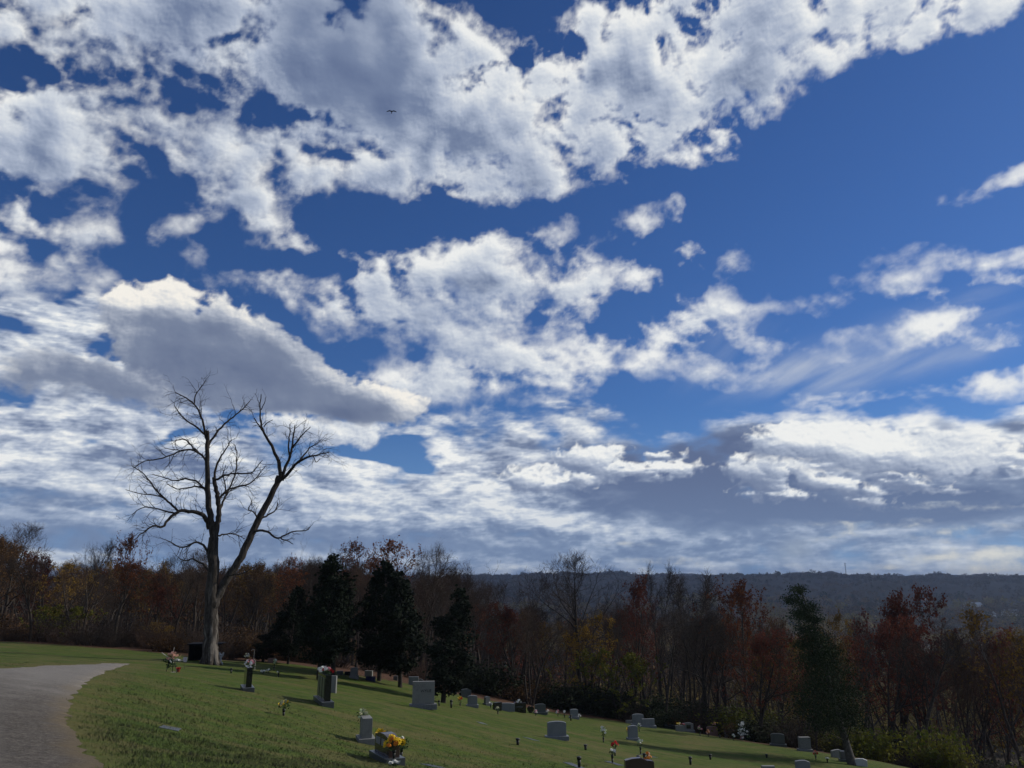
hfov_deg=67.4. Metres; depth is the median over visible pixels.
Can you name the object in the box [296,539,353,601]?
bare tree
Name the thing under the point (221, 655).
statue
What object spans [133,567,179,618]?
bare tree
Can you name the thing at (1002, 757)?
bare shrub
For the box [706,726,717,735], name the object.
gravestone
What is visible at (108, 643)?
bare shrub
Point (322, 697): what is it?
gravestone
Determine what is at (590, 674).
oak tree
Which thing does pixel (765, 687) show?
maple tree
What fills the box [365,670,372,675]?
gravestone
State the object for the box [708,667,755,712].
bare tree
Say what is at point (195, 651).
shelter
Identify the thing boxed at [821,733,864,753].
bare shrub
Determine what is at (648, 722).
gravestone
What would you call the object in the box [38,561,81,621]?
bare tree
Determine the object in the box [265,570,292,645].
bare tree
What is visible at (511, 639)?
bare tree
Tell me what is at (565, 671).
bare tree
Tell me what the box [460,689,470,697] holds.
gravestone
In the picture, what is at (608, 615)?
bare tree
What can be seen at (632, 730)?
gravestone
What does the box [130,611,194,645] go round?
bare shrub
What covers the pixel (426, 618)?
bare tree
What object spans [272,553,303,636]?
oak tree
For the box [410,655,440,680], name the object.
bare shrub
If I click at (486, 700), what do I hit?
gravestone
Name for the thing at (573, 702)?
evergreen shrub
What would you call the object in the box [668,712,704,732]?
leafy shrub
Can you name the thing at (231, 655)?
bare shrub
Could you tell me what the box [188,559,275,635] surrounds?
bare tree
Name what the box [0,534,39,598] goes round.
oak tree
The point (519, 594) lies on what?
bare tree
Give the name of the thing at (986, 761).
bare shrub
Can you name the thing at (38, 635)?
bare shrub
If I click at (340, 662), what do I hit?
bare shrub
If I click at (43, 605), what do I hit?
oak tree
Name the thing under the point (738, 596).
oak tree
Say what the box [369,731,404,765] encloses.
gravestone
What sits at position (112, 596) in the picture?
oak tree
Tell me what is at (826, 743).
leafy shrub
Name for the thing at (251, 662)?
flower saddle
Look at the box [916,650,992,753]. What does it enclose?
bare tree
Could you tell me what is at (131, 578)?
oak tree
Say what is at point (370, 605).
cedar tree
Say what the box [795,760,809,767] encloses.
gravestone
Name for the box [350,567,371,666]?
bare tree
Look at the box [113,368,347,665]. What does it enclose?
dead tree
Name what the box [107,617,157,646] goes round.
bare shrub
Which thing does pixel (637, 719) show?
gravestone
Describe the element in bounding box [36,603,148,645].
bare shrub
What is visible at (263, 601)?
oak tree
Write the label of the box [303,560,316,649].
bare tree
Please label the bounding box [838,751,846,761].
gravestone
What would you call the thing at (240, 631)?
leafy shrub
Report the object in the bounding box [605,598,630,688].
bare tree
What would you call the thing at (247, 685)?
gravestone
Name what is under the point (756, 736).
evergreen shrub
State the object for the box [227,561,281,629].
oak tree
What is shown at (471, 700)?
gravestone
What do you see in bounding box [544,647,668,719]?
maple tree
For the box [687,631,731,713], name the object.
bare tree
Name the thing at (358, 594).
bare tree
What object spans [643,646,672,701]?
bare tree
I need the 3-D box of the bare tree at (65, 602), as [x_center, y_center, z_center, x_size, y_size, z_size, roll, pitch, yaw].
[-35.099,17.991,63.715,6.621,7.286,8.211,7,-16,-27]
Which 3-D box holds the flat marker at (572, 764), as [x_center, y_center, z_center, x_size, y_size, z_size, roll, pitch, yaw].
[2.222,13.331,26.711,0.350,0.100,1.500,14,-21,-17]
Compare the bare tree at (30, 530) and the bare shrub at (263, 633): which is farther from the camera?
the bare tree at (30, 530)
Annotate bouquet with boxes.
[278,699,290,715]
[357,708,368,723]
[383,734,405,758]
[388,760,399,766]
[399,736,408,755]
[600,726,606,741]
[609,748,615,762]
[611,740,618,755]
[637,739,642,753]
[644,751,651,759]
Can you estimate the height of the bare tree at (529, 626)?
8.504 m
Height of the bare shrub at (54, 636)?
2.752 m
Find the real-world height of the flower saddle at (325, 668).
0.324 m
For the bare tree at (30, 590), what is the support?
on the ground at (294, 682)
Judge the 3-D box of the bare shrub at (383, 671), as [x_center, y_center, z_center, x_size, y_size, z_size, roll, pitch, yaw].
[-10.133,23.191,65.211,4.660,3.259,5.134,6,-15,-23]
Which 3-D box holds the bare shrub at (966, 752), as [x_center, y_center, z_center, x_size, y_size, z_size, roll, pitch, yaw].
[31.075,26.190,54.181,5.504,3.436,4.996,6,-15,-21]
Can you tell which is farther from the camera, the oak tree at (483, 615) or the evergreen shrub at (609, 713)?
the oak tree at (483, 615)
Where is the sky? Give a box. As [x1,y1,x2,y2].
[0,0,1023,575]
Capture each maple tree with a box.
[28,559,101,629]
[63,559,119,629]
[119,566,164,632]
[122,558,176,628]
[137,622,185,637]
[146,572,202,632]
[221,584,268,633]
[227,561,302,634]
[500,614,570,682]
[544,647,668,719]
[557,609,621,714]
[726,636,818,722]
[765,641,840,735]
[800,606,857,735]
[935,602,1023,767]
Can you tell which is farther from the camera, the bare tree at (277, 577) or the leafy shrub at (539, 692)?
the bare tree at (277, 577)
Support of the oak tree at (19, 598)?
on the ground at (294, 682)
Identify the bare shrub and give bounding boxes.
[0,604,35,637]
[0,616,38,640]
[9,609,66,639]
[13,617,88,641]
[23,611,91,643]
[32,606,80,640]
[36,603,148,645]
[80,618,139,647]
[93,610,147,645]
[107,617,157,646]
[125,619,183,648]
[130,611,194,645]
[130,616,182,641]
[148,617,229,651]
[152,624,196,645]
[154,623,220,650]
[170,628,236,652]
[176,623,263,659]
[180,634,231,653]
[181,615,260,654]
[231,619,286,642]
[311,638,360,668]
[354,662,377,670]
[373,652,408,674]
[402,657,426,677]
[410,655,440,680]
[504,669,552,697]
[610,693,651,720]
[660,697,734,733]
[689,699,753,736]
[753,703,824,747]
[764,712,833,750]
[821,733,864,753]
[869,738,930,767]
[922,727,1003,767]
[954,751,1021,767]
[973,740,1023,767]
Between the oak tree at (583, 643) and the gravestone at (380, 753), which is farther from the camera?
the oak tree at (583, 643)
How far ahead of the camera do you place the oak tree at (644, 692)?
98.21 m
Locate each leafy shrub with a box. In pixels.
[0,608,21,636]
[1,617,42,640]
[138,631,195,652]
[219,620,264,649]
[219,620,270,658]
[271,638,298,660]
[283,644,315,663]
[497,677,545,701]
[515,669,552,703]
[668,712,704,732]
[692,700,796,744]
[718,723,745,739]
[805,727,862,752]
[828,718,920,763]
[900,718,992,767]
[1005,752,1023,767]
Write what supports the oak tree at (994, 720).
on the ground at (294, 682)
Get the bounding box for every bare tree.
[0,520,53,619]
[0,566,26,622]
[1,552,58,640]
[18,565,35,621]
[28,564,62,620]
[35,557,112,629]
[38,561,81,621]
[44,555,128,642]
[55,559,91,632]
[64,555,110,626]
[65,561,80,636]
[76,535,116,625]
[87,562,148,632]
[94,562,158,635]
[97,577,129,625]
[107,565,146,630]
[118,568,167,627]
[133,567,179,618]
[138,582,204,631]
[144,538,206,632]
[144,548,229,637]
[156,563,207,635]
[180,565,219,636]
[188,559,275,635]
[218,567,237,634]
[228,563,248,634]
[229,574,275,628]
[238,567,290,642]
[241,562,275,630]
[253,564,308,626]
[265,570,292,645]
[272,554,344,649]
[272,563,285,618]
[273,556,311,609]
[286,560,313,647]
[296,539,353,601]
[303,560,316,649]
[307,554,439,671]
[339,558,366,660]
[347,559,372,665]
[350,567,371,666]
[352,577,375,666]
[381,560,433,668]
[386,563,486,676]
[408,538,460,663]
[409,563,449,667]
[409,563,502,652]
[410,567,461,671]
[412,574,457,668]
[413,608,444,669]
[417,578,492,655]
[418,566,452,680]
[430,579,455,662]
[435,561,502,664]
[438,573,493,662]
[452,642,526,677]
[466,580,501,660]
[469,588,490,663]
[469,602,486,665]
[474,614,508,671]
[475,559,579,680]
[489,603,537,689]
[507,607,568,705]
[510,548,639,685]
[512,605,526,682]
[520,606,564,680]
[537,607,601,685]
[560,614,600,693]
[572,614,595,670]
[590,601,619,688]
[592,599,622,689]
[594,627,631,693]
[595,607,623,689]
[598,602,652,699]
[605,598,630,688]
[610,624,644,702]
[624,639,701,705]
[637,605,692,702]
[639,560,693,700]
[639,606,745,711]
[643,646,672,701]
[648,609,691,715]
[655,617,699,704]
[661,569,733,706]
[663,610,726,704]
[673,618,724,703]
[686,631,758,718]
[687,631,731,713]
[692,607,744,703]
[693,622,771,711]
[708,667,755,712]
[710,613,789,715]
[724,622,792,712]
[733,620,778,717]
[737,627,785,704]
[756,644,800,720]
[805,614,923,735]
[820,615,877,739]
[871,621,920,732]
[881,626,974,742]
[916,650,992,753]
[931,613,1004,759]
[939,657,1010,763]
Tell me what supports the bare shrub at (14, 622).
on the ground at (294, 682)
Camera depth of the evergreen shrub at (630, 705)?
70.81 m
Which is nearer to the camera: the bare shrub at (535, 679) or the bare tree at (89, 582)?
the bare shrub at (535, 679)
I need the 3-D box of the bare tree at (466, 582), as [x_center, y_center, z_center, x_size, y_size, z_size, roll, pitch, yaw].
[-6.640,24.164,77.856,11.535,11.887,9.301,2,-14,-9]
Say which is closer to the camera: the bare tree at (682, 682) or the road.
the road
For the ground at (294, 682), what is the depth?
33.62 m
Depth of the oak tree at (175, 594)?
94.46 m
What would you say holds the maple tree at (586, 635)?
on the ground at (294, 682)
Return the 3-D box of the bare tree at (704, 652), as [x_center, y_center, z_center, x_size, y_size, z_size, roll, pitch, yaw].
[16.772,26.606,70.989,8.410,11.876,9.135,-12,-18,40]
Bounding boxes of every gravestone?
[240,665,254,691]
[313,671,333,707]
[331,675,336,692]
[349,667,358,678]
[356,715,374,745]
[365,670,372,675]
[366,676,375,681]
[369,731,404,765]
[408,676,418,684]
[409,681,436,709]
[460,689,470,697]
[466,695,478,707]
[482,696,491,705]
[493,702,501,710]
[502,703,514,711]
[514,702,525,712]
[527,706,533,712]
[533,704,547,714]
[545,721,568,740]
[569,709,578,719]
[624,757,647,767]
[626,725,639,740]
[630,714,643,725]
[641,718,656,728]
[646,759,653,767]
[663,725,674,729]
[675,725,683,731]
[683,722,694,732]
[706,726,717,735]
[761,765,774,767]
[769,733,786,747]
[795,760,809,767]
[797,736,812,751]
[830,749,842,757]
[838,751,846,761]
[855,758,867,766]
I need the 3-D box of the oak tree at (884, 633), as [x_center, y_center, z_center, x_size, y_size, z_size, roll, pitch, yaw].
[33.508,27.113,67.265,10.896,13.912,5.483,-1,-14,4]
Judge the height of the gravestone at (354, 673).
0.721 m
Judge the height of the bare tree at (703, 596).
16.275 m
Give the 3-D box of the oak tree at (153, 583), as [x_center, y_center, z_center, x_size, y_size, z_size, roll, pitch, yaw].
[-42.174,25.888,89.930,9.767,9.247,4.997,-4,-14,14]
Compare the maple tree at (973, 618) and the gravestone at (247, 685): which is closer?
the gravestone at (247, 685)
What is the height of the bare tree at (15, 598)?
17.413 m
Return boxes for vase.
[577,756,580,766]
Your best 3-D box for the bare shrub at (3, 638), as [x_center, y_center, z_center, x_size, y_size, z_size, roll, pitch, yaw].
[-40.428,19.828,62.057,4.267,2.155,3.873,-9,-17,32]
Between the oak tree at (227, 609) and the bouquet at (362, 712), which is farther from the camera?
the oak tree at (227, 609)
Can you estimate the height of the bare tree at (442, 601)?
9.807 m
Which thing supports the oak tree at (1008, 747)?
on the ground at (294, 682)
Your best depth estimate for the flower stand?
57.04 m
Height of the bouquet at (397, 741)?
0.566 m
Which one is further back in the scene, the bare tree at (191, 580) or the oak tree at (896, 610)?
the oak tree at (896, 610)
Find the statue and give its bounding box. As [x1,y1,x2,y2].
[219,652,223,664]
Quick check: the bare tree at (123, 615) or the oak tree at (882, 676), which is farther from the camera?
the bare tree at (123, 615)
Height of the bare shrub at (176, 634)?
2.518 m
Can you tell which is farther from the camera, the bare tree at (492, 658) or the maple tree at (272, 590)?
the bare tree at (492, 658)
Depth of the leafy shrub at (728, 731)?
61.49 m
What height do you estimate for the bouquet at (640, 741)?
0.740 m
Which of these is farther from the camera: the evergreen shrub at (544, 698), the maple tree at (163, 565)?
the maple tree at (163, 565)
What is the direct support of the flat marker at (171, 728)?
on the ground at (294, 682)
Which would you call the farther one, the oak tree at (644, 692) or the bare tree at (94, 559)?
the oak tree at (644, 692)
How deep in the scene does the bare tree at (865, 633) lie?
101.47 m
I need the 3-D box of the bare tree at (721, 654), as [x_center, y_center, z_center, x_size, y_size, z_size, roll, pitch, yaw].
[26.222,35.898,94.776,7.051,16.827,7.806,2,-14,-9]
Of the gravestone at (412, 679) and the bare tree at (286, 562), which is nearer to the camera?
the gravestone at (412, 679)
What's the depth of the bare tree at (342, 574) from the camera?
119.58 m
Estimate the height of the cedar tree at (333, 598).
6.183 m
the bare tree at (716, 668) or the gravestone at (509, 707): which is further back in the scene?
the bare tree at (716, 668)
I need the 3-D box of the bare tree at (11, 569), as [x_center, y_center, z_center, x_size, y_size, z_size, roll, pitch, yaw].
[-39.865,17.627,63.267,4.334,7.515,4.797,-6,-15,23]
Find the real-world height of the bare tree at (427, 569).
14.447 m
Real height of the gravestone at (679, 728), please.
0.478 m
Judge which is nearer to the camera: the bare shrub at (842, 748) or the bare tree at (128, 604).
the bare shrub at (842, 748)
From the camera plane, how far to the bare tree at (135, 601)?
97.81 m
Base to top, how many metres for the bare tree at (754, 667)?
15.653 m
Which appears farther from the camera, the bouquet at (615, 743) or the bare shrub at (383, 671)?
the bare shrub at (383, 671)
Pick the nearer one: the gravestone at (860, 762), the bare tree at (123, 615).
the gravestone at (860, 762)
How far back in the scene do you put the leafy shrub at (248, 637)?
57.34 m
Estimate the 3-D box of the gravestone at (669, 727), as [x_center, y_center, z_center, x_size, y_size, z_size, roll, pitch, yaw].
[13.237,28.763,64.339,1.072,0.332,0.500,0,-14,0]
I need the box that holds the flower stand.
[737,722,749,740]
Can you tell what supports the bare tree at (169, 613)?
on the ground at (294, 682)
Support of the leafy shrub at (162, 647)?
on the ground at (294, 682)
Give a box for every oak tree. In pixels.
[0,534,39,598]
[0,535,30,603]
[0,540,50,624]
[0,548,60,617]
[2,551,52,622]
[19,553,61,622]
[23,579,55,622]
[73,564,153,629]
[84,565,146,625]
[91,566,152,629]
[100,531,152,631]
[108,559,159,643]
[116,566,193,620]
[140,570,231,632]
[159,566,231,638]
[162,569,201,635]
[201,579,249,631]
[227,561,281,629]
[232,559,279,637]
[255,566,272,631]
[261,563,309,643]
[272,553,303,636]
[337,536,378,660]
[357,555,386,662]
[364,535,424,607]
[441,604,488,667]
[464,601,545,680]
[474,612,521,683]
[506,653,550,683]
[557,650,609,688]
[564,613,598,685]
[598,607,663,699]
[620,572,659,702]
[655,659,715,703]
[669,618,783,715]
[689,575,794,714]
[713,627,815,732]
[752,612,798,729]
[772,635,925,734]
[782,630,874,750]
[832,582,984,740]
[837,614,952,743]
[869,612,948,740]
[877,649,971,744]
[930,650,1023,760]
[968,674,1011,764]
[971,623,1023,764]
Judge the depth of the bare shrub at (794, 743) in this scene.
56.05 m
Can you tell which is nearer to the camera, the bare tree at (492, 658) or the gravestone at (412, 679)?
the gravestone at (412, 679)
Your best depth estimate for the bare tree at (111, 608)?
127.55 m
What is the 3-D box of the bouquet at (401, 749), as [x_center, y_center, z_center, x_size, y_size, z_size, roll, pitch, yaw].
[-3.230,10.645,22.516,0.454,0.623,0.476,-8,-16,29]
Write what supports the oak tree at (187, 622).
on the ground at (294, 682)
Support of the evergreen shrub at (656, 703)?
on the ground at (294, 682)
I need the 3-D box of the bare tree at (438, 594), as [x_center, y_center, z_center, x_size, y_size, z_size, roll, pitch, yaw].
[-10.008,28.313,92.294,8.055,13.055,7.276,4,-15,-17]
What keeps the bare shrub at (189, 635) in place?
on the ground at (294, 682)
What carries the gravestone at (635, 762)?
on the ground at (294, 682)
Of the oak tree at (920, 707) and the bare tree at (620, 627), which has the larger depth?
the oak tree at (920, 707)
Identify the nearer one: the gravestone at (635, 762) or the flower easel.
the gravestone at (635, 762)
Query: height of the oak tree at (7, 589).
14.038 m
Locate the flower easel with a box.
[162,650,182,672]
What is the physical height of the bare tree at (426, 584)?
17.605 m
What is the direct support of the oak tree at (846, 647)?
on the ground at (294, 682)
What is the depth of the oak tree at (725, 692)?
90.62 m
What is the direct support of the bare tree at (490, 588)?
on the ground at (294, 682)
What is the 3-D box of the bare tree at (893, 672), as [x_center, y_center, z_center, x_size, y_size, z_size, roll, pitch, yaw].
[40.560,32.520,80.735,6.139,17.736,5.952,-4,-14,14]
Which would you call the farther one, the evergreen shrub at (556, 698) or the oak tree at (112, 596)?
the oak tree at (112, 596)
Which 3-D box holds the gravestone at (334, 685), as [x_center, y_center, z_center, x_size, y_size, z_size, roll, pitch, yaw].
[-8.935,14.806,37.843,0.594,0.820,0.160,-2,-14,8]
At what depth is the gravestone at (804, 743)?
52.10 m
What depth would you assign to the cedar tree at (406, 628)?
51.79 m
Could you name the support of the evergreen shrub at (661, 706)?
on the ground at (294, 682)
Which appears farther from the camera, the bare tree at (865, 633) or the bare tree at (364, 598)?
the bare tree at (865, 633)
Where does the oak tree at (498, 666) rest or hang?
on the ground at (294, 682)
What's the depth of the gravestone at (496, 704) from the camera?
53.04 m
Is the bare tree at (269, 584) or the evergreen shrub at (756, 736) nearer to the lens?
the evergreen shrub at (756, 736)
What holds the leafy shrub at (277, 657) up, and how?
on the ground at (294, 682)
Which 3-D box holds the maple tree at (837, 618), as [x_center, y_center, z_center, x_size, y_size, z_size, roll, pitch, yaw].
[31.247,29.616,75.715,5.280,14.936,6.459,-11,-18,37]
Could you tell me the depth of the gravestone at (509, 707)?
54.99 m
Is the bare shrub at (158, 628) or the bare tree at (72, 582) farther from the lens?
the bare tree at (72, 582)
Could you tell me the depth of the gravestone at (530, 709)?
57.74 m
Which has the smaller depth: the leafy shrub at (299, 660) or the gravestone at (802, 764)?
the gravestone at (802, 764)
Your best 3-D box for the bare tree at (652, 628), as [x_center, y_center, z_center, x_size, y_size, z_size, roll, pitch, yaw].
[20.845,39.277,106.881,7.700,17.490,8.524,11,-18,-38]
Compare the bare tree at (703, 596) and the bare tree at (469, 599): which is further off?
the bare tree at (469, 599)
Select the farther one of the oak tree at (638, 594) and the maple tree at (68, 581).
the oak tree at (638, 594)
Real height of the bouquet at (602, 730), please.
0.877 m
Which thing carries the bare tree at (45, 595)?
on the ground at (294, 682)
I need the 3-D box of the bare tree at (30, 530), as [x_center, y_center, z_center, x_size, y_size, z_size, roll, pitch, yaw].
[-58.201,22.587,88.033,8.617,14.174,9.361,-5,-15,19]
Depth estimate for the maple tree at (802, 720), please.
86.23 m
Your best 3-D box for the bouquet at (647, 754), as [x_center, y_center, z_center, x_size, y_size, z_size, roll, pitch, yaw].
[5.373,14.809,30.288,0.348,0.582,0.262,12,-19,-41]
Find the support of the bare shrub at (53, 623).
on the ground at (294, 682)
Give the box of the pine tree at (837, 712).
[773,583,884,765]
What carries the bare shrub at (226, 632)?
on the ground at (294, 682)
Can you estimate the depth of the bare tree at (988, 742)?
77.13 m
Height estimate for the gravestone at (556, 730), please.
0.842 m
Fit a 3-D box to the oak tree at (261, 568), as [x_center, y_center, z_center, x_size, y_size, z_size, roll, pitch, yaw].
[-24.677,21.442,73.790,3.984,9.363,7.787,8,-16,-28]
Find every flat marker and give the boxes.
[159,725,180,730]
[422,764,444,767]
[564,762,583,767]
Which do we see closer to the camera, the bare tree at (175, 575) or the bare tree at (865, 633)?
the bare tree at (175, 575)
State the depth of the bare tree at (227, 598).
73.97 m
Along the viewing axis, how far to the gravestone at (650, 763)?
26.12 m
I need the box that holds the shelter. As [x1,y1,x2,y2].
[187,642,225,660]
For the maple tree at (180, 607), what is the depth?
84.68 m
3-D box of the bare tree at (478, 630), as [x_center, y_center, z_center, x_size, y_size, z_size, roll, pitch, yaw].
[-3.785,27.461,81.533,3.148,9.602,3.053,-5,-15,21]
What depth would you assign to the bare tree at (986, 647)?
65.64 m
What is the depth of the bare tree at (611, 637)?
104.50 m
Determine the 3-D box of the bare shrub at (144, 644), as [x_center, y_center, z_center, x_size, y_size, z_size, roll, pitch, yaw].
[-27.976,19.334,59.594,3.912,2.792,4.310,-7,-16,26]
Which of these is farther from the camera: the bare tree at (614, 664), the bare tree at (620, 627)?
the bare tree at (614, 664)
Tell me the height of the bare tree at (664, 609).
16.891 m
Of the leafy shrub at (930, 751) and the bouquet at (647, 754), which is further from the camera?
the leafy shrub at (930, 751)
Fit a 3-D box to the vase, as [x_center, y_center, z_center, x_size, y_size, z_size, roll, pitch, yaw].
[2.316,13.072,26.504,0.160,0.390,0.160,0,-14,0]
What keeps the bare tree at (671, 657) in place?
on the ground at (294, 682)
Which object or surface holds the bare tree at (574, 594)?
on the ground at (294, 682)
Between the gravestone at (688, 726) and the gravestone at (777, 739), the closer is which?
the gravestone at (777, 739)
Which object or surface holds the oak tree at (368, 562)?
on the ground at (294, 682)
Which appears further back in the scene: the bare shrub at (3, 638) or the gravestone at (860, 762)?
the bare shrub at (3, 638)
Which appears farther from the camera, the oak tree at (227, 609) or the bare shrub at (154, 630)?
the oak tree at (227, 609)
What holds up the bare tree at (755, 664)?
on the ground at (294, 682)
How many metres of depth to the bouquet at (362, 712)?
24.36 m
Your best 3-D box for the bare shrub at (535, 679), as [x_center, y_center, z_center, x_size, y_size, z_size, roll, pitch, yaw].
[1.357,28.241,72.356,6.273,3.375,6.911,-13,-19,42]
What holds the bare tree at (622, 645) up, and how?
on the ground at (294, 682)
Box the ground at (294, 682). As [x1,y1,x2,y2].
[0,571,1023,767]
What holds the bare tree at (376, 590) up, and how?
on the ground at (294, 682)
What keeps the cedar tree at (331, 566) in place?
on the ground at (294, 682)
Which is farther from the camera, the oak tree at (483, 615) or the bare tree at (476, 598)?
the oak tree at (483, 615)
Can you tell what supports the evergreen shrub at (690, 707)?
on the ground at (294, 682)
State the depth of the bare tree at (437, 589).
64.01 m
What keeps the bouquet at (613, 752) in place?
on the flat marker
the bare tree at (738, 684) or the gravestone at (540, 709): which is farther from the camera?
the bare tree at (738, 684)
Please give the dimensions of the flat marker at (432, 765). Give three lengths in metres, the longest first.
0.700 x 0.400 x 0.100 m
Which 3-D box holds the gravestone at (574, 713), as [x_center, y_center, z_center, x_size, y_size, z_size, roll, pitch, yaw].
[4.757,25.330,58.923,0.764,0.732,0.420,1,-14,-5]
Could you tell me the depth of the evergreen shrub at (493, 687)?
65.11 m
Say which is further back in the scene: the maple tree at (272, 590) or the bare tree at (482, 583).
the bare tree at (482, 583)
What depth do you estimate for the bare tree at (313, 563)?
71.03 m
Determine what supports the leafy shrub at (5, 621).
on the ground at (294, 682)
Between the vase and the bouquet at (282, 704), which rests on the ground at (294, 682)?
the bouquet at (282, 704)
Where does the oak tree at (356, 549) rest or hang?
on the ground at (294, 682)
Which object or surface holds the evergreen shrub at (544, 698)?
on the ground at (294, 682)
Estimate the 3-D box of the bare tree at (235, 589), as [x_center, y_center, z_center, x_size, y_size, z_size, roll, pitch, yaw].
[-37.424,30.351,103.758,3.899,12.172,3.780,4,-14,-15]
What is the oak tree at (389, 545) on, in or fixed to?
on the ground at (294, 682)
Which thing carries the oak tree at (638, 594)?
on the ground at (294, 682)
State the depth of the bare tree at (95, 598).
88.66 m
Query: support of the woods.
on the ground at (294, 682)
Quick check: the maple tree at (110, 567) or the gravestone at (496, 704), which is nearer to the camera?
the gravestone at (496, 704)
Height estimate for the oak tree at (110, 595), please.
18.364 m
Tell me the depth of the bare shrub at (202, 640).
55.11 m
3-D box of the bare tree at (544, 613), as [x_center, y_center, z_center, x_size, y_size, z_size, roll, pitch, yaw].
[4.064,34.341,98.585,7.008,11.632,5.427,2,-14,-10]
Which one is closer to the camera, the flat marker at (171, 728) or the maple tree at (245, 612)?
the flat marker at (171, 728)
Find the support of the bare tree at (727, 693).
on the ground at (294, 682)
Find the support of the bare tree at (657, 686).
on the ground at (294, 682)
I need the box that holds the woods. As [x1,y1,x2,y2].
[0,568,1023,753]
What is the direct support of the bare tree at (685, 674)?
on the ground at (294, 682)
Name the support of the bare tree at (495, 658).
on the ground at (294, 682)
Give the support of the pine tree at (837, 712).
on the ground at (294, 682)
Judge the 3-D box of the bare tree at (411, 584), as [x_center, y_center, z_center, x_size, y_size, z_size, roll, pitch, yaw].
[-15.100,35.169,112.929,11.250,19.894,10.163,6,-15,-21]
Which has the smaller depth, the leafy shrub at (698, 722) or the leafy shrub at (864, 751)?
the leafy shrub at (864, 751)
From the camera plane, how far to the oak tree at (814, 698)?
105.61 m
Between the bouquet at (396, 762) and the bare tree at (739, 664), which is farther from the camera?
the bare tree at (739, 664)
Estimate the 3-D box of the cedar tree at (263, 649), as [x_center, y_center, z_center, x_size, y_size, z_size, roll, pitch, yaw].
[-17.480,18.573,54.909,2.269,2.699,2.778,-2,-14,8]
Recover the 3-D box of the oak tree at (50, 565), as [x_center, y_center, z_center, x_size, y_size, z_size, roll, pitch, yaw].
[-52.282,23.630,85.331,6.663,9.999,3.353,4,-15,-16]
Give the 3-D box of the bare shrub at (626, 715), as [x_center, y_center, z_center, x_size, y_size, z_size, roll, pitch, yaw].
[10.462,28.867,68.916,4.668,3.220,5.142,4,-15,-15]
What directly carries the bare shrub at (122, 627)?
on the ground at (294, 682)
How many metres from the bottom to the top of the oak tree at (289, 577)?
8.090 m
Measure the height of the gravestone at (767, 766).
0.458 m
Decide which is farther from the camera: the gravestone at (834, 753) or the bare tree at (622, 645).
the bare tree at (622, 645)
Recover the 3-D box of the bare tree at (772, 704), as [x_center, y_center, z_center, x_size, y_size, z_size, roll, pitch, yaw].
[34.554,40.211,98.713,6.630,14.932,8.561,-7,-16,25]
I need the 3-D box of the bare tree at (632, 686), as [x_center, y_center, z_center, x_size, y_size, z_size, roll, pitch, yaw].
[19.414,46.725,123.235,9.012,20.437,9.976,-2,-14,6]
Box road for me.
[0,663,127,767]
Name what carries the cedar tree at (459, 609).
on the ground at (294, 682)
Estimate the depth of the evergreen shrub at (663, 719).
65.99 m
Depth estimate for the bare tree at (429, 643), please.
125.43 m
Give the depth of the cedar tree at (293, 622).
55.05 m
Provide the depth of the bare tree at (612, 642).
108.42 m
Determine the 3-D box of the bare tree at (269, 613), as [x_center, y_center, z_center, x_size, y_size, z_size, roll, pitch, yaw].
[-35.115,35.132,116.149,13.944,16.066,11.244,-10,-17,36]
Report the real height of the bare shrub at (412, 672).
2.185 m
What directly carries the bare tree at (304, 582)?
on the ground at (294, 682)
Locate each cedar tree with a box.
[251,625,281,661]
[268,585,308,663]
[294,577,350,679]
[298,553,362,675]
[350,559,416,680]
[365,570,428,687]
[422,584,481,702]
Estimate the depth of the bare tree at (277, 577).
95.14 m
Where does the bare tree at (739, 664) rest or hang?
on the ground at (294, 682)
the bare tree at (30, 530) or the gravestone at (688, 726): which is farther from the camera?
the bare tree at (30, 530)
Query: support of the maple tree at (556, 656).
on the ground at (294, 682)
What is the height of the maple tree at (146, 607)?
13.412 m
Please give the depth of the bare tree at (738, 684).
118.04 m
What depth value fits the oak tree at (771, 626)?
69.91 m
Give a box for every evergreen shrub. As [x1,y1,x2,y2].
[447,658,527,696]
[451,661,488,691]
[526,678,565,703]
[541,675,622,715]
[544,687,579,709]
[569,682,638,718]
[600,684,637,720]
[633,691,700,717]
[634,704,678,720]
[644,704,693,727]
[659,696,727,730]
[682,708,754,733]
[728,715,788,743]
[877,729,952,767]
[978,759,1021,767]
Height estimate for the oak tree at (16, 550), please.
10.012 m
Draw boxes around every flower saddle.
[242,659,255,666]
[319,666,333,673]
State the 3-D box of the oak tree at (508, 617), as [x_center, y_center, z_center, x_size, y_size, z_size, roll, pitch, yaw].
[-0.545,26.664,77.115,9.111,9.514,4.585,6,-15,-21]
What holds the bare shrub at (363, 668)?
on the ground at (294, 682)

